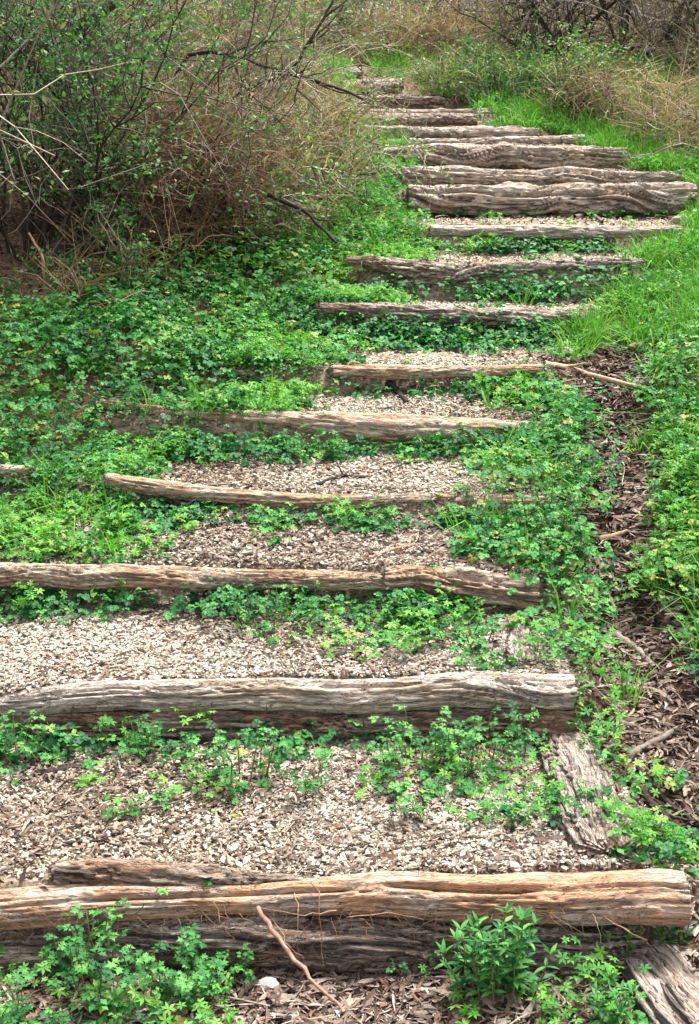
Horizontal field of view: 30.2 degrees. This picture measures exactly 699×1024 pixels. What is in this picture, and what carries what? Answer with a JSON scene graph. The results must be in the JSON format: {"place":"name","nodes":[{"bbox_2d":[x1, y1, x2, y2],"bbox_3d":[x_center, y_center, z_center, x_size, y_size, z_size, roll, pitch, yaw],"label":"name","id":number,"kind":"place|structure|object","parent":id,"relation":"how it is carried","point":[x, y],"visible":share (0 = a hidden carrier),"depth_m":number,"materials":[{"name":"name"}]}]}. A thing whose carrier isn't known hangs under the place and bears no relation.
{"place":"outdoors","nodes":[
{"label":"outdoors","id":0,"kind":"place"},
{"bbox_2d":[0,0,698,1023],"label":"ground","id":1,"kind":"structure","parent":0,"point":[322,376],"depth_m":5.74,"materials":[{"name":"brown plant"}]},
{"bbox_2d":[0,464,35,476],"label":"step log","id":2,"kind":"object","parent":1,"relation":"on","point":[19,470],"visible":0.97,"depth_m":5.34,"materials":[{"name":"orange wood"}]},
{"bbox_2d":[0,968,37,1023],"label":"leafy plant","id":3,"kind":"object","parent":1,"relation":"on","point":[4,1018],"visible":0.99,"depth_m":3.19,"materials":[{"name":"green plant"}]},
{"bbox_2d":[0,709,52,770],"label":"leafy plant","id":4,"kind":"object","parent":1,"relation":"on","point":[26,749],"visible":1,"depth_m":4.00,"materials":[{"name":"green plant"}]},
{"bbox_2d":[0,0,177,288],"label":"bare branch","id":5,"kind":"object","parent":1,"relation":"on","point":[27,143],"visible":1,"depth_m":5.54,"materials":[{"name":"brown plant"}]},
{"bbox_2d":[40,897,146,998],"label":"leafy plant","id":6,"kind":"object","parent":1,"relation":"on","point":[73,947],"visible":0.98,"depth_m":3.29,"materials":[{"name":"green plant"}]},
{"bbox_2d":[0,219,202,332],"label":"shrub","id":7,"kind":"object","parent":1,"relation":"on","point":[66,272],"visible":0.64,"depth_m":6.85,"materials":[{"name":"brown plant"}]},
{"bbox_2d":[39,982,216,1023],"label":"leafy plant","id":8,"kind":"object","parent":1,"relation":"on","point":[117,999],"visible":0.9,"depth_m":3.19,"materials":[{"name":"green plant"}]},
{"bbox_2d":[31,165,239,294],"bbox_3d":[-1.223,-1.517,7.285,1.246,0.854,1.202,2,16,6],"label":"shrub","id":9,"kind":"object","parent":1,"relation":"on","point":[117,235],"visible":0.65,"depth_m":7.14,"materials":[{"name":"brown plant"}]},
{"bbox_2d":[113,782,171,820],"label":"leafy plant","id":10,"kind":"object","parent":1,"relation":"on","point":[160,799],"visible":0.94,"depth_m":3.76,"materials":[{"name":"green plant"}]},
{"bbox_2d":[123,709,200,767],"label":"leafy plant","id":11,"kind":"object","parent":1,"relation":"on","point":[158,742],"visible":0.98,"depth_m":4.00,"materials":[{"name":"green plant"}]},
{"bbox_2d":[0,0,325,268],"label":"shrub","id":12,"kind":"object","parent":1,"relation":"on","point":[24,186],"visible":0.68,"depth_m":7.09,"materials":[{"name":"green plant"}]},
{"bbox_2d":[0,0,115,64],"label":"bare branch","id":13,"kind":"object","parent":12,"relation":"attached to","point":[111,7],"visible":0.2,"depth_m":7.57,"materials":[{"name":"brown plant"}]},
{"bbox_2d":[0,0,343,140],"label":"shrub","id":14,"kind":"object","parent":1,"relation":"on","point":[141,36],"visible":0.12,"depth_m":8.94,"materials":[{"name":"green plant"}]},
{"bbox_2d":[117,923,227,1012],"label":"leafy plant","id":15,"kind":"object","parent":1,"relation":"on","point":[185,984],"visible":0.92,"depth_m":3.21,"materials":[{"name":"green plant"}]},
{"bbox_2d":[155,880,211,970],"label":"leafy plant","id":16,"kind":"object","parent":1,"relation":"on","point":[193,935],"visible":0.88,"depth_m":3.37,"materials":[{"name":"green plant"}]},
{"bbox_2d":[44,6,337,262],"bbox_3d":[-1.049,-2.143,7.846,1.905,1.617,2.192,0,16,1],"label":"shrub","id":17,"kind":"object","parent":1,"relation":"on","point":[228,166],"visible":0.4,"depth_m":7.56,"materials":[{"name":"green plant"}]},
{"bbox_2d":[0,562,398,590],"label":"step log","id":18,"kind":"object","parent":1,"relation":"on","point":[98,577],"visible":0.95,"depth_m":4.73,"materials":[{"name":"beige wood"}]},
{"bbox_2d":[0,0,419,261],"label":"shrub","id":19,"kind":"object","parent":1,"relation":"on","point":[191,139],"visible":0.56,"depth_m":7.46,"materials":[{"name":"brown plant"}]},
{"bbox_2d":[142,37,370,121],"bbox_3d":[-0.587,-2.568,7.794,0.704,0.512,1.528,-13,21,-38],"label":"bare branch","id":20,"kind":"object","parent":19,"relation":"attached to","point":[318,82],"visible":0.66,"depth_m":7.57,"materials":[{"name":"brown plant"}]},
{"bbox_2d":[222,0,347,104],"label":"bare branch","id":21,"kind":"object","parent":19,"relation":"attached to","point":[310,41],"visible":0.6,"depth_m":7.62,"materials":[{"name":"brown plant"}]},
{"bbox_2d":[193,942,258,997],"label":"leafy plant","id":22,"kind":"object","parent":1,"relation":"on","point":[236,967],"visible":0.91,"depth_m":3.34,"materials":[{"name":"green plant"}]},
{"bbox_2d":[186,719,287,792],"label":"leafy plant","id":23,"kind":"object","parent":1,"relation":"on","point":[252,747],"visible":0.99,"depth_m":3.86,"materials":[{"name":"green plant"}]},
{"bbox_2d":[0,0,475,124],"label":"shrub","id":24,"kind":"object","parent":1,"relation":"on","point":[282,13],"visible":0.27,"depth_m":9.26,"materials":[{"name":"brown plant"}]},
{"bbox_2d":[220,368,283,384],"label":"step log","id":25,"kind":"object","parent":1,"relation":"on","point":[241,373],"visible":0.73,"depth_m":6.36,"materials":[{"name":"brown wood"}]},
{"bbox_2d":[202,584,324,629],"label":"leafy plant","id":26,"kind":"object","parent":1,"relation":"on","point":[211,612],"visible":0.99,"depth_m":4.57,"materials":[{"name":"green plant"}]},
{"bbox_2d":[224,154,323,261],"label":"shrub","id":27,"kind":"object","parent":1,"relation":"on","point":[265,219],"visible":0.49,"depth_m":7.81,"materials":[{"name":"brown plant"}]},
{"bbox_2d":[101,472,456,508],"bbox_3d":[-0.286,-0.065,5.271,1.471,0.103,0.079,3,16,0],"label":"step log","id":28,"kind":"object","parent":1,"relation":"on","point":[175,490],"visible":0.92,"depth_m":5.25,"materials":[{"name":"beige wood"}]},
{"bbox_2d":[271,746,332,798],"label":"leafy plant","id":29,"kind":"object","parent":1,"relation":"on","point":[310,785],"visible":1,"depth_m":3.86,"materials":[{"name":"green plant"}]},
{"bbox_2d":[28,707,581,744],"bbox_3d":[-0.147,0.694,4.195,1.808,0.145,0.141,0,16,0],"label":"step log","id":30,"kind":"object","parent":1,"relation":"on","point":[553,721],"visible":0.55,"depth_m":4.15,"materials":[{"name":"brown wood"}]},
{"bbox_2d":[0,671,581,715],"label":"step log","id":31,"kind":"object","parent":30,"relation":"on","point":[486,689],"visible":0.95,"depth_m":4.14,"materials":[{"name":"brown wood"}]},
{"bbox_2d":[150,16,462,262],"bbox_3d":[-0.494,-2.413,8.271,2.042,1.558,1.916,9,19,29],"label":"shrub","id":32,"kind":"object","parent":1,"relation":"on","point":[295,179],"visible":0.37,"depth_m":8.11,"materials":[{"name":"brown plant"}]},
{"bbox_2d":[267,192,337,243],"bbox_3d":[-0.271,-1.706,7.511,0.484,0.277,0.173,6,17,19],"label":"fallen stick","id":33,"kind":"object","parent":32,"relation":"on","point":[299,209],"visible":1,"depth_m":7.49,"materials":[{"name":"brown wood"}]},
{"bbox_2d":[168,0,448,108],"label":"shrub","id":34,"kind":"object","parent":1,"relation":"on","point":[339,53],"visible":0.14,"depth_m":10.76,"materials":[{"name":"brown plant"}]},
{"bbox_2d":[286,431,348,463],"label":"leafy plant","id":35,"kind":"object","parent":1,"relation":"on","point":[336,441],"visible":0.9,"depth_m":5.71,"materials":[{"name":"green plant"}]},
{"bbox_2d":[184,44,456,219],"bbox_3d":[-0.365,-2.482,8.735,2.014,1.290,1.709,7,18,21],"label":"shrub","id":36,"kind":"object","parent":1,"relation":"on","point":[338,116],"visible":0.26,"depth_m":8.71,"materials":[{"name":"brown plant"}]},
{"bbox_2d":[0,914,647,974],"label":"step log","id":37,"kind":"object","parent":1,"relation":"on","point":[352,952],"visible":0.62,"depth_m":3.39,"materials":[{"name":"brown wood"}]},
{"bbox_2d":[0,857,695,965],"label":"step log","id":38,"kind":"object","parent":37,"relation":"on","point":[658,896],"visible":0.98,"depth_m":3.38,"materials":[{"name":"orange wood"}]},
{"bbox_2d":[255,906,345,1013],"bbox_3d":[-0.128,1.113,3.236,0.019,0.121,0.358,-13,21,-38],"label":"fallen stick","id":39,"kind":"object","parent":38,"relation":"on","point":[273,931],"visible":1,"depth_m":3.26,"materials":[{"name":"brown wood"}]},
{"bbox_2d":[92,399,555,444],"bbox_3d":[-0.134,-0.402,5.936,2.161,0.145,0.156,4,17,3],"label":"step log","id":40,"kind":"object","parent":1,"relation":"on","point":[393,427],"visible":0.73,"depth_m":5.87,"materials":[{"name":"beige wood"}]},
{"bbox_2d":[250,47,427,188],"bbox_3d":[-0.246,-2.833,9.431,1.380,1.049,1.302,-11,20,-33],"label":"shrub","id":41,"kind":"object","parent":1,"relation":"on","point":[362,114],"visible":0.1,"depth_m":9.33,"materials":[{"name":"brown plant"}]},
{"bbox_2d":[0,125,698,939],"bbox_3d":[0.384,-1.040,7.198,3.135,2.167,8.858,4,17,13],"label":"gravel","id":42,"kind":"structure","parent":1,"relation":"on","point":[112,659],"depth_m":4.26,"materials":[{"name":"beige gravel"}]},
{"bbox_2d":[0,39,698,1023],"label":"ground cover","id":43,"kind":"object","parent":1,"relation":"on","point":[42,536],"visible":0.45,"depth_m":5.18,"materials":[{"name":"green plant"}]},
{"bbox_2d":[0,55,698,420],"bbox_3d":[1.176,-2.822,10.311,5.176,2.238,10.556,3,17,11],"label":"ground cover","id":44,"kind":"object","parent":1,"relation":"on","point":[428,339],"visible":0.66,"depth_m":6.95,"materials":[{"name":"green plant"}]},
{"bbox_2d":[0,40,698,708],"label":"grass","id":45,"kind":"structure","parent":1,"relation":"on","point":[606,142],"depth_m":7.28,"materials":[{"name":"green plant"}]},
{"bbox_2d":[0,30,698,1023],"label":"twig litter","id":46,"kind":"object","parent":1,"relation":"on","point":[282,638],"visible":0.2,"depth_m":4.74,"materials":[{"name":"brown wood"}]},
{"bbox_2d":[233,0,478,57],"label":"shrub","id":47,"kind":"object","parent":1,"relation":"on","point":[369,1],"visible":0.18,"depth_m":14.78,"materials":[{"name":"brown plant"}]},
{"bbox_2d":[292,0,445,57],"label":"shrub","id":48,"kind":"object","parent":1,"relation":"on","point":[341,19],"visible":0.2,"depth_m":14.63,"materials":[{"name":"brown plant"}]},
{"bbox_2d":[344,20,436,65],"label":"shrub","id":49,"kind":"object","parent":1,"relation":"on","point":[368,52],"visible":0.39,"depth_m":13.64,"materials":[{"name":"green plant"}]},
{"bbox_2d":[352,95,446,104],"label":"step log","id":50,"kind":"object","parent":1,"relation":"on","point":[425,100],"visible":0.56,"depth_m":11.73,"materials":[{"name":"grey wood"}]},
{"bbox_2d":[343,255,456,279],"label":"step log","id":51,"kind":"object","parent":1,"relation":"on","point":[406,267],"visible":1,"depth_m":7.72,"materials":[{"name":"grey wood"}]},
{"bbox_2d":[367,704,455,770],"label":"leafy plant","id":52,"kind":"object","parent":1,"relation":"on","point":[416,741],"visible":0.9,"depth_m":3.98,"materials":[{"name":"green plant"}]},
{"bbox_2d":[333,0,498,66],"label":"shrub","id":53,"kind":"object","parent":1,"relation":"on","point":[388,35],"visible":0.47,"depth_m":13.79,"materials":[{"name":"beige plant"}]},
{"bbox_2d":[359,113,477,125],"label":"step log","id":54,"kind":"object","parent":1,"relation":"on","point":[450,119],"visible":0.68,"depth_m":11.19,"materials":[{"name":"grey wood"}]},
{"bbox_2d":[358,108,494,113],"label":"step log","id":55,"kind":"object","parent":1,"relation":"on","point":[466,110],"visible":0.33,"depth_m":11.34,"materials":[{"name":"brown wood"}]},
{"bbox_2d":[328,364,544,379],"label":"step log","id":56,"kind":"object","parent":1,"relation":"on","point":[390,371],"visible":0.92,"depth_m":6.36,"materials":[{"name":"beige wood"}]},
{"bbox_2d":[387,776,497,823],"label":"leafy plant","id":57,"kind":"object","parent":1,"relation":"on","point":[418,808],"visible":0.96,"depth_m":3.71,"materials":[{"name":"green plant"}]},
{"bbox_2d":[386,26,502,106],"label":"shrub","id":58,"kind":"object","parent":1,"relation":"on","point":[423,79],"visible":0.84,"depth_m":11.91,"materials":[{"name":"green plant"}]},
{"bbox_2d":[316,302,582,329],"bbox_3d":[0.549,-1.077,7.107,1.478,0.130,0.112,2,16,0],"label":"step log","id":59,"kind":"object","parent":1,"relation":"on","point":[369,310],"visible":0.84,"depth_m":7.08,"materials":[{"name":"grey wood"}]},
{"bbox_2d":[358,125,541,138],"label":"step log","id":60,"kind":"object","parent":1,"relation":"on","point":[471,131],"visible":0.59,"depth_m":10.69,"materials":[{"name":"brown wood"}]},
{"bbox_2d":[382,0,526,60],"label":"shrub","id":61,"kind":"object","parent":1,"relation":"on","point":[468,29],"visible":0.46,"depth_m":13.66,"materials":[{"name":"brown plant"}]},
{"bbox_2d":[380,564,544,611],"bbox_3d":[0.408,0.271,4.757,0.619,0.150,0.142,5,17,2],"label":"step log","id":62,"kind":"object","parent":1,"relation":"on","point":[470,582],"visible":0.91,"depth_m":4.72,"materials":[{"name":"beige wood"}]},
{"bbox_2d":[429,614,504,652],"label":"leafy plant","id":63,"kind":"object","parent":1,"relation":"on","point":[478,641],"visible":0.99,"depth_m":4.46,"materials":[{"name":"green plant"}]},
{"bbox_2d":[431,706,513,777],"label":"leafy plant","id":64,"kind":"object","parent":1,"relation":"on","point":[467,734],"visible":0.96,"depth_m":3.97,"materials":[{"name":"green plant"}]},
{"bbox_2d":[428,22,517,75],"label":"shrub","id":65,"kind":"object","parent":1,"relation":"on","point":[467,42],"visible":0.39,"depth_m":12.72,"materials":[{"name":"green plant"}]},
{"bbox_2d":[365,134,586,144],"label":"step log","id":66,"kind":"object","parent":1,"relation":"on","point":[562,139],"visible":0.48,"depth_m":10.47,"materials":[{"name":"brown wood"}]},
{"bbox_2d":[379,0,608,52],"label":"shrub","id":67,"kind":"object","parent":1,"relation":"on","point":[463,6],"visible":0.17,"depth_m":15.11,"materials":[{"name":"beige plant"}]},
{"bbox_2d":[432,27,556,105],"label":"shrub","id":68,"kind":"object","parent":1,"relation":"on","point":[494,82],"visible":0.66,"depth_m":11.75,"materials":[{"name":"green plant"}]},
{"bbox_2d":[434,902,561,1007],"bbox_3d":[0.370,1.110,3.273,0.319,0.276,0.177,0,16,0],"label":"leafy plant","id":69,"kind":"object","parent":1,"relation":"on","point":[481,974],"visible":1,"depth_m":3.26,"materials":[{"name":"green plant"}]},
{"bbox_2d":[453,494,553,505],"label":"step log","id":70,"kind":"object","parent":1,"relation":"on","point":[462,499],"visible":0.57,"depth_m":5.25,"materials":[{"name":"beige wood"}]},
{"bbox_2d":[380,141,629,169],"bbox_3d":[1.218,-2.801,10.205,1.971,0.226,0.252,1,16,0],"label":"step log","id":71,"kind":"object","parent":1,"relation":"on","point":[506,155],"visible":0.86,"depth_m":10.14,"materials":[{"name":"brown wood"}]},
{"bbox_2d":[499,616,538,665],"bbox_3d":[0.580,0.444,4.489,0.127,0.037,0.446,1,16,4],"label":"side timber","id":72,"kind":"object","parent":1,"relation":"on","point":[511,648],"visible":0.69,"depth_m":4.42,"materials":[{"name":"brown wood"}]},
{"bbox_2d":[500,702,540,760],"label":"leafy plant","id":73,"kind":"object","parent":1,"relation":"on","point":[513,727],"visible":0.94,"depth_m":4.07,"materials":[{"name":"green plant"}]},
{"bbox_2d":[356,0,698,55],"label":"shrub","id":74,"kind":"object","parent":1,"relation":"on","point":[541,40],"visible":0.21,"depth_m":14.43,"materials":[{"name":"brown plant"}]},
{"bbox_2d":[412,257,644,285],"bbox_3d":[1.067,-1.450,7.758,1.414,0.146,0.134,-4,16,0],"label":"step log","id":75,"kind":"object","parent":1,"relation":"on","point":[474,269],"visible":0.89,"depth_m":7.72,"materials":[{"name":"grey wood"}]},
{"bbox_2d":[399,165,686,187],"bbox_3d":[1.428,-2.453,9.552,2.141,0.192,0.196,1,16,0],"label":"step log","id":76,"kind":"object","parent":1,"relation":"on","point":[470,175],"visible":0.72,"depth_m":9.51,"materials":[{"name":"brown wood"}]},
{"bbox_2d":[429,0,663,66],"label":"bare tree","id":77,"kind":"object","parent":1,"relation":"on","point":[558,18],"visible":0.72,"depth_m":12.67,"materials":[{"name":"brown plant"}]},
{"bbox_2d":[502,14,593,105],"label":"shrub","id":78,"kind":"object","parent":1,"relation":"on","point":[539,47],"visible":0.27,"depth_m":11.55,"materials":[{"name":"green plant"}]},
{"bbox_2d":[515,468,586,542],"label":"leafy plant","id":79,"kind":"object","parent":1,"relation":"on","point":[560,491],"visible":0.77,"depth_m":5.04,"materials":[{"name":"green plant"}]},
{"bbox_2d":[405,181,698,217],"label":"step log","id":80,"kind":"object","parent":1,"relation":"on","point":[562,200],"visible":0.95,"depth_m":9.06,"materials":[{"name":"brown wood"}]},
{"bbox_2d":[427,224,683,240],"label":"step log","id":81,"kind":"object","parent":1,"relation":"on","point":[562,232],"visible":0.91,"depth_m":8.30,"materials":[{"name":"brown wood"}]},
{"bbox_2d":[421,0,694,70],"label":"bare tree","id":82,"kind":"object","parent":1,"relation":"on","point":[518,19],"visible":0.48,"depth_m":13.06,"materials":[{"name":"brown plant"}]},
{"bbox_2d":[461,0,698,72],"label":"shrub","id":83,"kind":"object","parent":1,"relation":"on","point":[634,13],"visible":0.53,"depth_m":12.84,"materials":[{"name":"beige plant"}]},
{"bbox_2d":[495,17,668,116],"bbox_3d":[2.037,-3.816,11.243,1.374,0.957,1.376,-1,16,-4],"label":"shrub","id":84,"kind":"object","parent":1,"relation":"on","point":[586,50],"visible":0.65,"depth_m":11.11,"materials":[{"name":"green plant"}]},
{"bbox_2d":[476,0,691,50],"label":"shrub","id":85,"kind":"object","parent":1,"relation":"on","point":[599,27],"visible":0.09,"depth_m":15.56,"materials":[{"name":"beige plant"}]},
{"bbox_2d":[535,732,640,853],"bbox_3d":[0.690,0.820,3.851,0.224,0.066,0.688,-1,18,-2],"label":"side timber","id":86,"kind":"object","parent":1,"relation":"on","point":[585,833],"visible":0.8,"depth_m":3.81,"materials":[{"name":"brown wood"}]},
{"bbox_2d":[543,360,641,388],"bbox_3d":[1.239,-0.682,6.469,0.546,0.136,0.165,7,18,24],"label":"fallen stick","id":87,"kind":"object","parent":1,"relation":"on","point":[604,379],"visible":0.86,"depth_m":6.50,"materials":[{"name":"beige wood"}]},
{"bbox_2d":[564,778,624,817],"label":"leafy plant","id":88,"kind":"object","parent":1,"relation":"on","point":[576,803],"visible":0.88,"depth_m":3.70,"materials":[{"name":"green plant"}]},
{"bbox_2d":[493,0,698,56],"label":"shrub","id":89,"kind":"object","parent":1,"relation":"on","point":[664,8],"visible":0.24,"depth_m":13.76,"materials":[{"name":"beige plant"}]},
{"bbox_2d":[582,576,616,625],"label":"leafy plant","id":90,"kind":"object","parent":1,"relation":"on","point":[605,608],"visible":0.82,"depth_m":4.75,"materials":[{"name":"green plant"}]},
{"bbox_2d":[587,969,638,1023],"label":"leafy plant","id":91,"kind":"object","parent":1,"relation":"on","point":[624,1012],"visible":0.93,"depth_m":3.20,"materials":[{"name":"green plant"}]},
{"bbox_2d":[536,43,698,130],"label":"shrub","id":92,"kind":"object","parent":1,"relation":"on","point":[608,93],"visible":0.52,"depth_m":10.81,"materials":[{"name":"beige plant"}]},
{"bbox_2d":[547,0,698,63],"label":"bare tree","id":93,"kind":"object","parent":1,"relation":"on","point":[623,21],"visible":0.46,"depth_m":13.19,"materials":[{"name":"brown plant"}]},
{"bbox_2d":[574,41,698,155],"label":"shrub","id":94,"kind":"object","parent":1,"relation":"on","point":[653,109],"visible":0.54,"depth_m":10.35,"materials":[{"name":"beige plant"}]},
{"bbox_2d":[619,725,681,759],"bbox_3d":[0.960,0.737,4.121,0.038,0.037,0.318,16,23,43],"label":"fallen stick","id":95,"kind":"object","parent":1,"relation":"on","point":[639,749],"visible":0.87,"depth_m":4.09,"materials":[{"name":"grey wood"}]},
{"bbox_2d":[615,75,698,170],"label":"shrub","id":96,"kind":"object","parent":1,"relation":"on","point":[693,137],"visible":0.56,"depth_m":9.89,"materials":[{"name":"beige plant"}]},
{"bbox_2d":[616,938,698,1023],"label":"side timber","id":97,"kind":"object","parent":1,"relation":"on","point":[668,982],"visible":0.89,"depth_m":3.30,"materials":[{"name":"brown wood"}]},
{"bbox_2d":[622,772,698,846],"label":"fallen stick","id":98,"kind":"object","parent":1,"relation":"on","point":[646,796],"visible":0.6,"depth_m":3.82,"materials":[{"name":"brown wood"}]},
{"bbox_2d":[630,0,698,77],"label":"shrub","id":99,"kind":"object","parent":1,"relation":"on","point":[681,52],"visible":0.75,"depth_m":12.18,"materials":[{"name":"beige plant"}]},
{"bbox_2d":[635,765,698,838],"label":"fallen stick","id":100,"kind":"object","parent":1,"relation":"on","point":[664,798],"visible":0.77,"depth_m":3.85,"materials":[{"name":"brown wood"}]},
{"bbox_2d":[637,0,698,81],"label":"bare tree","id":101,"kind":"object","parent":1,"relation":"on","point":[680,34],"visible":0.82,"depth_m":12.60,"materials":[{"name":"brown plant"}]},
{"bbox_2d":[649,911,697,944],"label":"leafy plant","id":102,"kind":"object","parent":1,"relation":"on","point":[663,937],"visible":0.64,"depth_m":3.48,"materials":[{"name":"green plant"}]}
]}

